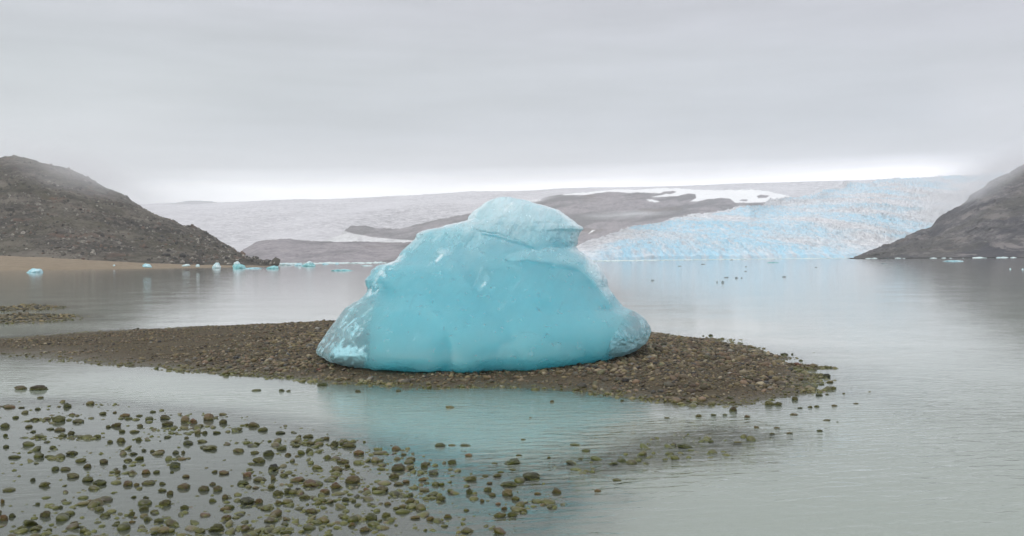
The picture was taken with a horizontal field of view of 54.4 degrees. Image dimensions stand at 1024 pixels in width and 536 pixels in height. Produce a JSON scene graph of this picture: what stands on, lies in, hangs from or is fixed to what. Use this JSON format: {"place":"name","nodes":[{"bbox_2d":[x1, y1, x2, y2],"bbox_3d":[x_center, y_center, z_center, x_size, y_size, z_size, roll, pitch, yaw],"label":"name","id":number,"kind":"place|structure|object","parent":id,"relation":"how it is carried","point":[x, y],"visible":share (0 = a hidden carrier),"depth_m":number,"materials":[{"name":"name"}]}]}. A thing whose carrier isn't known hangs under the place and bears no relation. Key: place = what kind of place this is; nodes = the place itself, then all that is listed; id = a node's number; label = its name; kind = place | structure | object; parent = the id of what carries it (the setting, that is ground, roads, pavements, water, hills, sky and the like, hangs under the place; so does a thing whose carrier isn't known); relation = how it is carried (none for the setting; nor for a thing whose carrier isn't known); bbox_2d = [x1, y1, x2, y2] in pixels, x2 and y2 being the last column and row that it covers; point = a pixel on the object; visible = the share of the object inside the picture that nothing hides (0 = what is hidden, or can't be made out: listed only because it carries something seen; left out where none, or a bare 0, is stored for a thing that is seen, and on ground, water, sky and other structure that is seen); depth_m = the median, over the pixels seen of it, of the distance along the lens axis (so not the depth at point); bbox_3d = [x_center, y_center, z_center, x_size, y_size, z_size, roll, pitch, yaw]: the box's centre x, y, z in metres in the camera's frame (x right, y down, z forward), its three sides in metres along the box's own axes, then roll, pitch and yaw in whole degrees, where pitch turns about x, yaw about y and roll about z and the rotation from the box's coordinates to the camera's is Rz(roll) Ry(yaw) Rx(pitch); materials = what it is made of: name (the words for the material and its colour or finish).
{"place":"outdoors","nodes":[
{"label":"outdoors","id":0,"kind":"place"},
{"bbox_2d":[0,256,269,269],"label":"beach","id":1,"kind":"structure","parent":0,"point":[21,263],"depth_m":346.56,"materials":[{"name":"sand"}]},
{"bbox_2d":[0,155,272,265],"bbox_3d":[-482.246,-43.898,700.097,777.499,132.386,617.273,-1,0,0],"label":"hill","id":2,"kind":"structure","parent":0,"point":[60,177],"depth_m":498.20,"materials":[{"name":"stone"}]},
{"bbox_2d":[0,155,279,265],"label":"boulders","id":3,"kind":"object","parent":2,"relation":"on","point":[275,261],"visible":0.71,"depth_m":473.87,"materials":[{"name":"stone"}]},
{"bbox_2d":[166,201,214,204],"bbox_3d":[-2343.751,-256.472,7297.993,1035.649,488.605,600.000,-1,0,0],"label":"mountain","id":4,"kind":"structure","parent":0,"point":[192,202],"depth_m":7308.45,"materials":[{"name":"snow"}]},
{"bbox_2d":[242,239,410,262],"bbox_3d":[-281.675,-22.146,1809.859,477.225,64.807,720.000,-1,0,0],"label":"hill","id":5,"kind":"structure","parent":0,"point":[291,251],"depth_m":1623.30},
{"bbox_2d":[0,306,843,535],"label":"gravel bar","id":6,"kind":"object","parent":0,"point":[548,522],"visible":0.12,"depth_m":8.79,"materials":[{"name":"gravel"}]},
{"bbox_2d":[0,515,7,522],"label":"stone","id":7,"kind":"object","parent":6,"relation":"on","point":[3,518],"visible":1,"depth_m":6.61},
{"bbox_2d":[0,423,9,428],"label":"stone","id":8,"kind":"object","parent":6,"relation":"on","point":[5,425],"visible":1,"depth_m":10.39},
{"bbox_2d":[2,487,15,491],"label":"stone","id":9,"kind":"object","parent":6,"relation":"on","point":[10,489],"visible":1,"depth_m":7.47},
{"bbox_2d":[4,405,15,408],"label":"stone","id":10,"kind":"object","parent":6,"relation":"on","point":[9,406],"visible":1,"depth_m":11.79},
{"bbox_2d":[8,455,21,458],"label":"stone","id":11,"kind":"object","parent":6,"relation":"on","point":[15,457],"visible":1,"depth_m":8.74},
{"bbox_2d":[30,527,40,531],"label":"stone","id":12,"kind":"object","parent":6,"relation":"on","point":[35,529],"visible":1,"depth_m":6.34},
{"bbox_2d":[0,303,82,323],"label":"shoal gravel","id":13,"kind":"structure","parent":6,"relation":"on","point":[20,316],"depth_m":32.30,"materials":[{"name":"gravel"}]},
{"bbox_2d":[39,482,50,487],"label":"stone","id":14,"kind":"object","parent":6,"relation":"on","point":[44,484],"visible":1,"depth_m":7.61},
{"bbox_2d":[40,511,50,517],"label":"stone","id":15,"kind":"object","parent":6,"relation":"on","point":[45,514],"visible":1,"depth_m":6.70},
{"bbox_2d":[51,415,65,422],"bbox_3d":[-4.908,1.639,10.769,0.145,0.093,0.130,-5,-6,-9],"label":"stone","id":16,"kind":"object","parent":6,"relation":"on","point":[58,419],"visible":0.99,"depth_m":10.73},
{"bbox_2d":[54,427,65,431],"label":"stone","id":17,"kind":"object","parent":6,"relation":"on","point":[59,429],"visible":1,"depth_m":10.13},
{"bbox_2d":[60,467,70,471],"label":"stone","id":18,"kind":"object","parent":6,"relation":"on","point":[62,469],"visible":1,"depth_m":8.20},
{"bbox_2d":[66,451,77,455],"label":"stone","id":19,"kind":"object","parent":6,"relation":"on","point":[71,453],"visible":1,"depth_m":8.87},
{"bbox_2d":[67,472,78,478],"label":"stone","id":20,"kind":"object","parent":6,"relation":"on","point":[72,475],"visible":1,"depth_m":7.92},
{"bbox_2d":[72,419,83,423],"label":"stone","id":21,"kind":"object","parent":6,"relation":"on","point":[76,421],"visible":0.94,"depth_m":10.65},
{"bbox_2d":[75,458,86,462],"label":"stone","id":22,"kind":"object","parent":6,"relation":"on","point":[80,460],"visible":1,"depth_m":8.54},
{"bbox_2d":[82,476,93,482],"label":"stone","id":23,"kind":"object","parent":6,"relation":"on","point":[88,479],"visible":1,"depth_m":7.77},
{"bbox_2d":[94,506,103,511],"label":"stone","id":24,"kind":"object","parent":6,"relation":"on","point":[99,509],"visible":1,"depth_m":6.84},
{"bbox_2d":[93,479,106,486],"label":"stone","id":25,"kind":"object","parent":6,"relation":"on","point":[99,482],"visible":0.93,"depth_m":7.64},
{"bbox_2d":[100,459,107,464],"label":"stone","id":26,"kind":"object","parent":6,"relation":"on","point":[103,461],"visible":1,"depth_m":8.47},
{"bbox_2d":[111,423,121,427],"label":"stone","id":27,"kind":"object","parent":6,"relation":"on","point":[116,425],"visible":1,"depth_m":10.37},
{"bbox_2d":[116,437,124,442],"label":"stone","id":28,"kind":"object","parent":6,"relation":"on","point":[120,440],"visible":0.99,"depth_m":9.47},
{"bbox_2d":[123,480,132,486],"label":"stone","id":29,"kind":"object","parent":6,"relation":"on","point":[127,483],"visible":1,"depth_m":7.61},
{"bbox_2d":[139,506,148,511],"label":"stone","id":30,"kind":"object","parent":6,"relation":"on","point":[144,508],"visible":1,"depth_m":6.84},
{"bbox_2d":[141,469,150,474],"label":"stone","id":31,"kind":"object","parent":6,"relation":"on","point":[145,471],"visible":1,"depth_m":8.04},
{"bbox_2d":[142,480,155,484],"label":"stone","id":32,"kind":"object","parent":6,"relation":"on","point":[149,482],"visible":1,"depth_m":7.65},
{"bbox_2d":[154,518,163,522],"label":"stone","id":33,"kind":"object","parent":6,"relation":"on","point":[159,520],"visible":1,"depth_m":6.53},
{"bbox_2d":[157,526,168,534],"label":"stone","id":34,"kind":"object","parent":6,"relation":"on","point":[162,530],"visible":1,"depth_m":6.27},
{"bbox_2d":[159,499,170,506],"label":"stone","id":35,"kind":"object","parent":6,"relation":"on","point":[166,503],"visible":0.99,"depth_m":6.98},
{"bbox_2d":[160,415,170,419],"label":"stone","id":36,"kind":"object","parent":6,"relation":"on","point":[164,417],"visible":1,"depth_m":10.84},
{"bbox_2d":[162,421,173,426],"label":"stone","id":37,"kind":"object","parent":6,"relation":"on","point":[168,424],"visible":0.99,"depth_m":10.39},
{"bbox_2d":[169,462,179,468],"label":"stone","id":38,"kind":"object","parent":6,"relation":"on","point":[175,465],"visible":1,"depth_m":8.27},
{"bbox_2d":[177,483,190,489],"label":"stone","id":39,"kind":"object","parent":6,"relation":"on","point":[184,486],"visible":1,"depth_m":7.50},
{"bbox_2d":[180,505,188,509],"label":"stone","id":40,"kind":"object","parent":6,"relation":"on","point":[184,507],"visible":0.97,"depth_m":6.87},
{"bbox_2d":[181,415,189,423],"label":"stone","id":41,"kind":"object","parent":6,"relation":"on","point":[185,419],"visible":0.99,"depth_m":10.61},
{"bbox_2d":[183,440,193,445],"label":"stone","id":42,"kind":"object","parent":6,"relation":"on","point":[187,442],"visible":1,"depth_m":9.32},
{"bbox_2d":[195,528,205,533],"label":"stone","id":43,"kind":"object","parent":6,"relation":"on","point":[200,530],"visible":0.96,"depth_m":6.27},
{"bbox_2d":[198,485,209,491],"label":"stone","id":44,"kind":"object","parent":6,"relation":"on","point":[203,488],"visible":1,"depth_m":7.42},
{"bbox_2d":[203,413,213,420],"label":"stone","id":45,"kind":"object","parent":6,"relation":"on","point":[208,417],"visible":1,"depth_m":10.74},
{"bbox_2d":[203,445,216,450],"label":"stone","id":46,"kind":"object","parent":6,"relation":"on","point":[210,448],"visible":1,"depth_m":9.04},
{"bbox_2d":[208,523,223,532],"bbox_3d":[-1.880,1.653,6.328,0.096,0.060,0.090,-3,-2,16],"label":"stone","id":47,"kind":"object","parent":6,"relation":"on","point":[216,528],"visible":1,"depth_m":6.30,"materials":[{"name":"stone"}]},
{"bbox_2d":[213,485,221,491],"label":"stone","id":48,"kind":"object","parent":6,"relation":"on","point":[217,488],"visible":1,"depth_m":7.42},
{"bbox_2d":[219,419,226,424],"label":"stone","id":49,"kind":"object","parent":6,"relation":"on","point":[222,421],"visible":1,"depth_m":10.51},
{"bbox_2d":[219,470,228,475],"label":"stone","id":50,"kind":"object","parent":6,"relation":"on","point":[223,472],"visible":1,"depth_m":7.99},
{"bbox_2d":[221,515,231,521],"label":"stone","id":51,"kind":"object","parent":6,"relation":"on","point":[227,517],"visible":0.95,"depth_m":6.57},
{"bbox_2d":[233,448,244,452],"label":"stone","id":52,"kind":"object","parent":6,"relation":"on","point":[238,450],"visible":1,"depth_m":8.93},
{"bbox_2d":[237,480,248,485],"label":"stone","id":53,"kind":"object","parent":6,"relation":"on","point":[244,482],"visible":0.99,"depth_m":7.61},
{"bbox_2d":[240,497,254,505],"bbox_3d":[-1.870,1.649,7.025,0.100,0.064,0.093,0,1,41],"label":"stone","id":54,"kind":"object","parent":6,"relation":"on","point":[244,501],"visible":0.94,"depth_m":7.00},
{"bbox_2d":[243,472,251,477],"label":"stone","id":55,"kind":"object","parent":6,"relation":"on","point":[246,474],"visible":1,"depth_m":7.89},
{"bbox_2d":[248,422,258,427],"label":"stone","id":56,"kind":"object","parent":6,"relation":"on","point":[253,424],"visible":1,"depth_m":10.28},
{"bbox_2d":[252,457,265,463],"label":"stone","id":57,"kind":"object","parent":6,"relation":"on","point":[258,460],"visible":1,"depth_m":8.44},
{"bbox_2d":[255,498,262,504],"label":"stone","id":58,"kind":"object","parent":6,"relation":"on","point":[258,501],"visible":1,"depth_m":7.00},
{"bbox_2d":[253,476,266,482],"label":"stone","id":59,"kind":"object","parent":6,"relation":"on","point":[258,479],"visible":0.94,"depth_m":7.72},
{"bbox_2d":[258,427,267,431],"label":"stone","id":60,"kind":"object","parent":6,"relation":"on","point":[262,429],"visible":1,"depth_m":10.02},
{"bbox_2d":[263,450,274,456],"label":"stone","id":61,"kind":"object","parent":6,"relation":"on","point":[268,453],"visible":1,"depth_m":8.75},
{"bbox_2d":[268,464,278,471],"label":"stone","id":62,"kind":"object","parent":6,"relation":"on","point":[274,467],"visible":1,"depth_m":8.11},
{"bbox_2d":[273,490,282,496],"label":"stone","id":63,"kind":"object","parent":6,"relation":"on","point":[277,493],"visible":0.97,"depth_m":7.25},
{"bbox_2d":[276,445,286,450],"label":"stone","id":64,"kind":"object","parent":6,"relation":"on","point":[281,448],"visible":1,"depth_m":9.00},
{"bbox_2d":[280,530,292,534],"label":"stone","id":65,"kind":"object","parent":6,"relation":"on","point":[289,532],"visible":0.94,"depth_m":6.23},
{"bbox_2d":[290,477,303,482],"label":"stone","id":66,"kind":"object","parent":6,"relation":"on","point":[297,479],"visible":1,"depth_m":7.70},
{"bbox_2d":[299,495,309,499],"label":"stone","id":67,"kind":"object","parent":6,"relation":"on","point":[305,497],"visible":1,"depth_m":7.14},
{"bbox_2d":[303,434,313,438],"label":"stone","id":68,"kind":"object","parent":6,"relation":"on","point":[308,436],"visible":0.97,"depth_m":9.62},
{"bbox_2d":[302,479,318,487],"bbox_3d":[-1.529,1.642,7.568,0.136,0.057,0.124,0,5,-19],"label":"stone","id":69,"kind":"object","parent":6,"relation":"on","point":[310,483],"visible":1,"depth_m":7.53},
{"bbox_2d":[305,508,317,514],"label":"stone","id":70,"kind":"object","parent":6,"relation":"on","point":[313,511],"visible":1,"depth_m":6.73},
{"bbox_2d":[319,489,329,494],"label":"stone","id":71,"kind":"object","parent":6,"relation":"on","point":[325,491],"visible":0.83,"depth_m":7.29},
{"bbox_2d":[330,441,338,447],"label":"stone","id":72,"kind":"object","parent":6,"relation":"on","point":[335,444],"visible":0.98,"depth_m":9.16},
{"bbox_2d":[331,482,340,489],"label":"stone","id":73,"kind":"object","parent":6,"relation":"on","point":[335,485],"visible":1,"depth_m":7.46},
{"bbox_2d":[332,466,342,471],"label":"stone","id":74,"kind":"object","parent":6,"relation":"on","point":[336,468],"visible":0.67,"depth_m":8.04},
{"bbox_2d":[338,459,349,463],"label":"stone","id":75,"kind":"object","parent":6,"relation":"on","point":[343,461],"visible":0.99,"depth_m":8.39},
{"bbox_2d":[342,442,355,447],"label":"stone","id":76,"kind":"object","parent":6,"relation":"on","point":[349,445],"visible":1,"depth_m":9.10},
{"bbox_2d":[344,475,359,484],"bbox_3d":[-1.229,1.635,7.664,0.128,0.080,0.115,-6,-8,17],"label":"stone","id":77,"kind":"object","parent":6,"relation":"on","point":[352,479],"visible":1,"depth_m":7.62,"materials":[{"name":"stone"}]},
{"bbox_2d":[353,450,363,455],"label":"stone","id":78,"kind":"object","parent":6,"relation":"on","point":[358,452],"visible":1,"depth_m":8.75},
{"bbox_2d":[359,526,368,532],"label":"stone","id":79,"kind":"object","parent":6,"relation":"on","point":[364,529],"visible":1,"depth_m":6.26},
{"bbox_2d":[0,384,732,535],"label":"pebbles","id":80,"kind":"object","parent":6,"relation":"on","point":[272,519],"visible":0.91,"depth_m":7.16,"materials":[{"name":"stone"}]},
{"bbox_2d":[366,513,376,521],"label":"stone","id":81,"kind":"object","parent":6,"relation":"on","point":[371,517],"visible":0.89,"depth_m":6.53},
{"bbox_2d":[373,451,386,454],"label":"stone","id":82,"kind":"object","parent":6,"relation":"on","point":[378,452],"visible":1,"depth_m":8.77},
{"bbox_2d":[377,485,388,492],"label":"stone","id":83,"kind":"object","parent":6,"relation":"on","point":[383,488],"visible":0.88,"depth_m":7.34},
{"bbox_2d":[382,512,390,518],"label":"stone","id":84,"kind":"object","parent":6,"relation":"on","point":[385,515],"visible":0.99,"depth_m":6.60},
{"bbox_2d":[389,473,398,478],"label":"stone","id":85,"kind":"object","parent":6,"relation":"on","point":[393,475],"visible":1,"depth_m":7.80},
{"bbox_2d":[392,446,400,451],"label":"stone","id":86,"kind":"object","parent":6,"relation":"on","point":[396,448],"visible":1,"depth_m":8.95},
{"bbox_2d":[391,463,404,471],"bbox_3d":[-0.926,1.628,8.107,0.110,0.067,0.108,-3,0,7],"label":"stone","id":87,"kind":"object","parent":6,"relation":"on","point":[398,467],"visible":1,"depth_m":8.07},
{"bbox_2d":[405,498,414,503],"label":"stone","id":88,"kind":"object","parent":6,"relation":"on","point":[409,500],"visible":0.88,"depth_m":6.99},
{"bbox_2d":[419,488,429,492],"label":"stone","id":89,"kind":"object","parent":6,"relation":"on","point":[425,490],"visible":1,"depth_m":7.33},
{"bbox_2d":[428,469,438,475],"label":"stone","id":90,"kind":"object","parent":6,"relation":"on","point":[433,472],"visible":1,"depth_m":7.92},
{"bbox_2d":[0,319,870,409],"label":"gravel","id":91,"kind":"structure","parent":6,"relation":"on","point":[735,357],"depth_m":15.19,"materials":[{"name":"gravel"}]},
{"bbox_2d":[436,495,445,501],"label":"stone","id":92,"kind":"object","parent":6,"relation":"on","point":[440,498],"visible":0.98,"depth_m":7.05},
{"bbox_2d":[461,527,473,534],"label":"stone","id":93,"kind":"object","parent":6,"relation":"on","point":[466,530],"visible":1,"depth_m":6.21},
{"bbox_2d":[463,476,476,481],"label":"stone","id":94,"kind":"object","parent":6,"relation":"on","point":[470,479],"visible":1,"depth_m":7.68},
{"bbox_2d":[316,197,650,372],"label":"iceberg","id":95,"kind":"object","parent":6,"relation":"on","point":[507,283],"visible":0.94,"depth_m":14.95,"materials":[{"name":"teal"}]},
{"bbox_2d":[483,487,491,492],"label":"stone","id":96,"kind":"object","parent":6,"relation":"on","point":[487,489],"visible":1,"depth_m":7.32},
{"bbox_2d":[494,512,505,517],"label":"stone","id":97,"kind":"object","parent":6,"relation":"on","point":[499,515],"visible":1,"depth_m":6.59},
{"bbox_2d":[502,488,512,496],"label":"stone","id":98,"kind":"object","parent":6,"relation":"on","point":[506,492],"visible":1,"depth_m":7.18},
{"bbox_2d":[500,481,516,487],"bbox_3d":[-0.023,1.631,7.500,0.116,0.048,0.108,-1,1,-26],"label":"stone","id":99,"kind":"object","parent":6,"relation":"on","point":[509,484],"visible":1,"depth_m":7.47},
{"bbox_2d":[504,458,519,464],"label":"stone","id":100,"kind":"object","parent":6,"relation":"on","point":[513,461],"visible":1,"depth_m":8.28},
{"bbox_2d":[507,511,516,516],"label":"stone","id":101,"kind":"object","parent":6,"relation":"on","point":[512,514],"visible":1,"depth_m":6.60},
{"bbox_2d":[523,472,539,480],"bbox_3d":[0.152,1.624,7.735,0.132,0.076,0.111,0,0,17],"label":"stone","id":102,"kind":"object","parent":6,"relation":"on","point":[531,476],"visible":0.99,"depth_m":7.70,"materials":[{"name":"stone"}]},
{"bbox_2d":[552,488,560,494],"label":"stone","id":103,"kind":"object","parent":6,"relation":"on","point":[556,491],"visible":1,"depth_m":7.23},
{"bbox_2d":[547,428,771,479],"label":"riffle pebbles","id":104,"kind":"object","parent":6,"relation":"on","point":[706,438],"visible":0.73,"depth_m":8.63,"materials":[{"name":"stone"}]},
{"bbox_2d":[677,443,691,448],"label":"stone","id":105,"kind":"object","parent":6,"relation":"on","point":[685,446],"visible":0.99,"depth_m":8.93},
{"bbox_2d":[765,400,774,405],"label":"stone","id":106,"kind":"object","parent":6,"relation":"on","point":[769,403],"visible":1,"depth_m":11.48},
{"bbox_2d":[0,257,1023,535],"bbox_3d":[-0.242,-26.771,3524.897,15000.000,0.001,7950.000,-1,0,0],"label":"water","id":107,"kind":"structure","parent":0,"point":[924,437],"depth_m":12.52,"materials":[{"name":"liquid"}]},
{"bbox_2d":[14,385,26,389],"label":"stone","id":108,"kind":"object","parent":107,"relation":"on","point":[20,387],"visible":0.97,"depth_m":13.51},
{"bbox_2d":[26,268,42,272],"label":"iceberg","id":109,"kind":"object","parent":107,"relation":"on","point":[33,270],"visible":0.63,"depth_m":198.17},
{"bbox_2d":[29,385,47,390],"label":"stone","id":110,"kind":"object","parent":107,"relation":"on","point":[38,387],"visible":0.84,"depth_m":13.41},
{"bbox_2d":[232,261,245,268],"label":"iceberg","id":111,"kind":"object","parent":107,"relation":"on","point":[237,265],"visible":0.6,"depth_m":276.93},
{"bbox_2d":[279,263,292,265],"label":"iceberg","id":112,"kind":"object","parent":107,"relation":"on","point":[284,264],"visible":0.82,"depth_m":471.70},
{"bbox_2d":[302,261,315,266],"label":"iceberg","id":113,"kind":"object","parent":107,"relation":"on","point":[308,263],"visible":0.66,"depth_m":360.34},
{"bbox_2d":[290,257,1015,263],"bbox_3d":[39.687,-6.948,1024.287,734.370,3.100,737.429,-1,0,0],"label":"brash ice","id":114,"kind":"structure","parent":107,"relation":"on","point":[375,262],"depth_m":869.42,"materials":[{"name":"ice"}]},
{"bbox_2d":[0,0,1023,203],"label":"sky","id":115,"kind":"structure","parent":0,"point":[151,101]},
{"bbox_2d":[138,178,920,251],"bbox_3d":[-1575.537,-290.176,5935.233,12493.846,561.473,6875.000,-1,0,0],"label":"ice cap","id":116,"kind":"object","parent":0,"point":[239,226],"visible":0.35,"depth_m":5112.68,"materials":[{"name":"ice"}]},
{"bbox_2d":[327,188,789,245],"bbox_3d":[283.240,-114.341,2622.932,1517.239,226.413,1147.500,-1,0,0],"label":"hill","id":117,"kind":"structure","parent":0,"point":[596,214],"depth_m":2543.14,"materials":[{"name":"stone"}]},
{"bbox_2d":[576,172,1007,260],"bbox_3d":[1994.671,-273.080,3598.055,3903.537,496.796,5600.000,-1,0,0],"label":"glacier","id":118,"kind":"object","parent":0,"point":[848,219],"visible":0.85,"depth_m":1426.63,"materials":[{"name":"ice"}]},
{"bbox_2d":[849,164,1023,258],"bbox_3d":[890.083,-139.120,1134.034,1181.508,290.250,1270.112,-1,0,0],"label":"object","id":119,"kind":"structure","parent":0,"point":[987,220],"depth_m":891.87,"materials":[{"name":"stone"}]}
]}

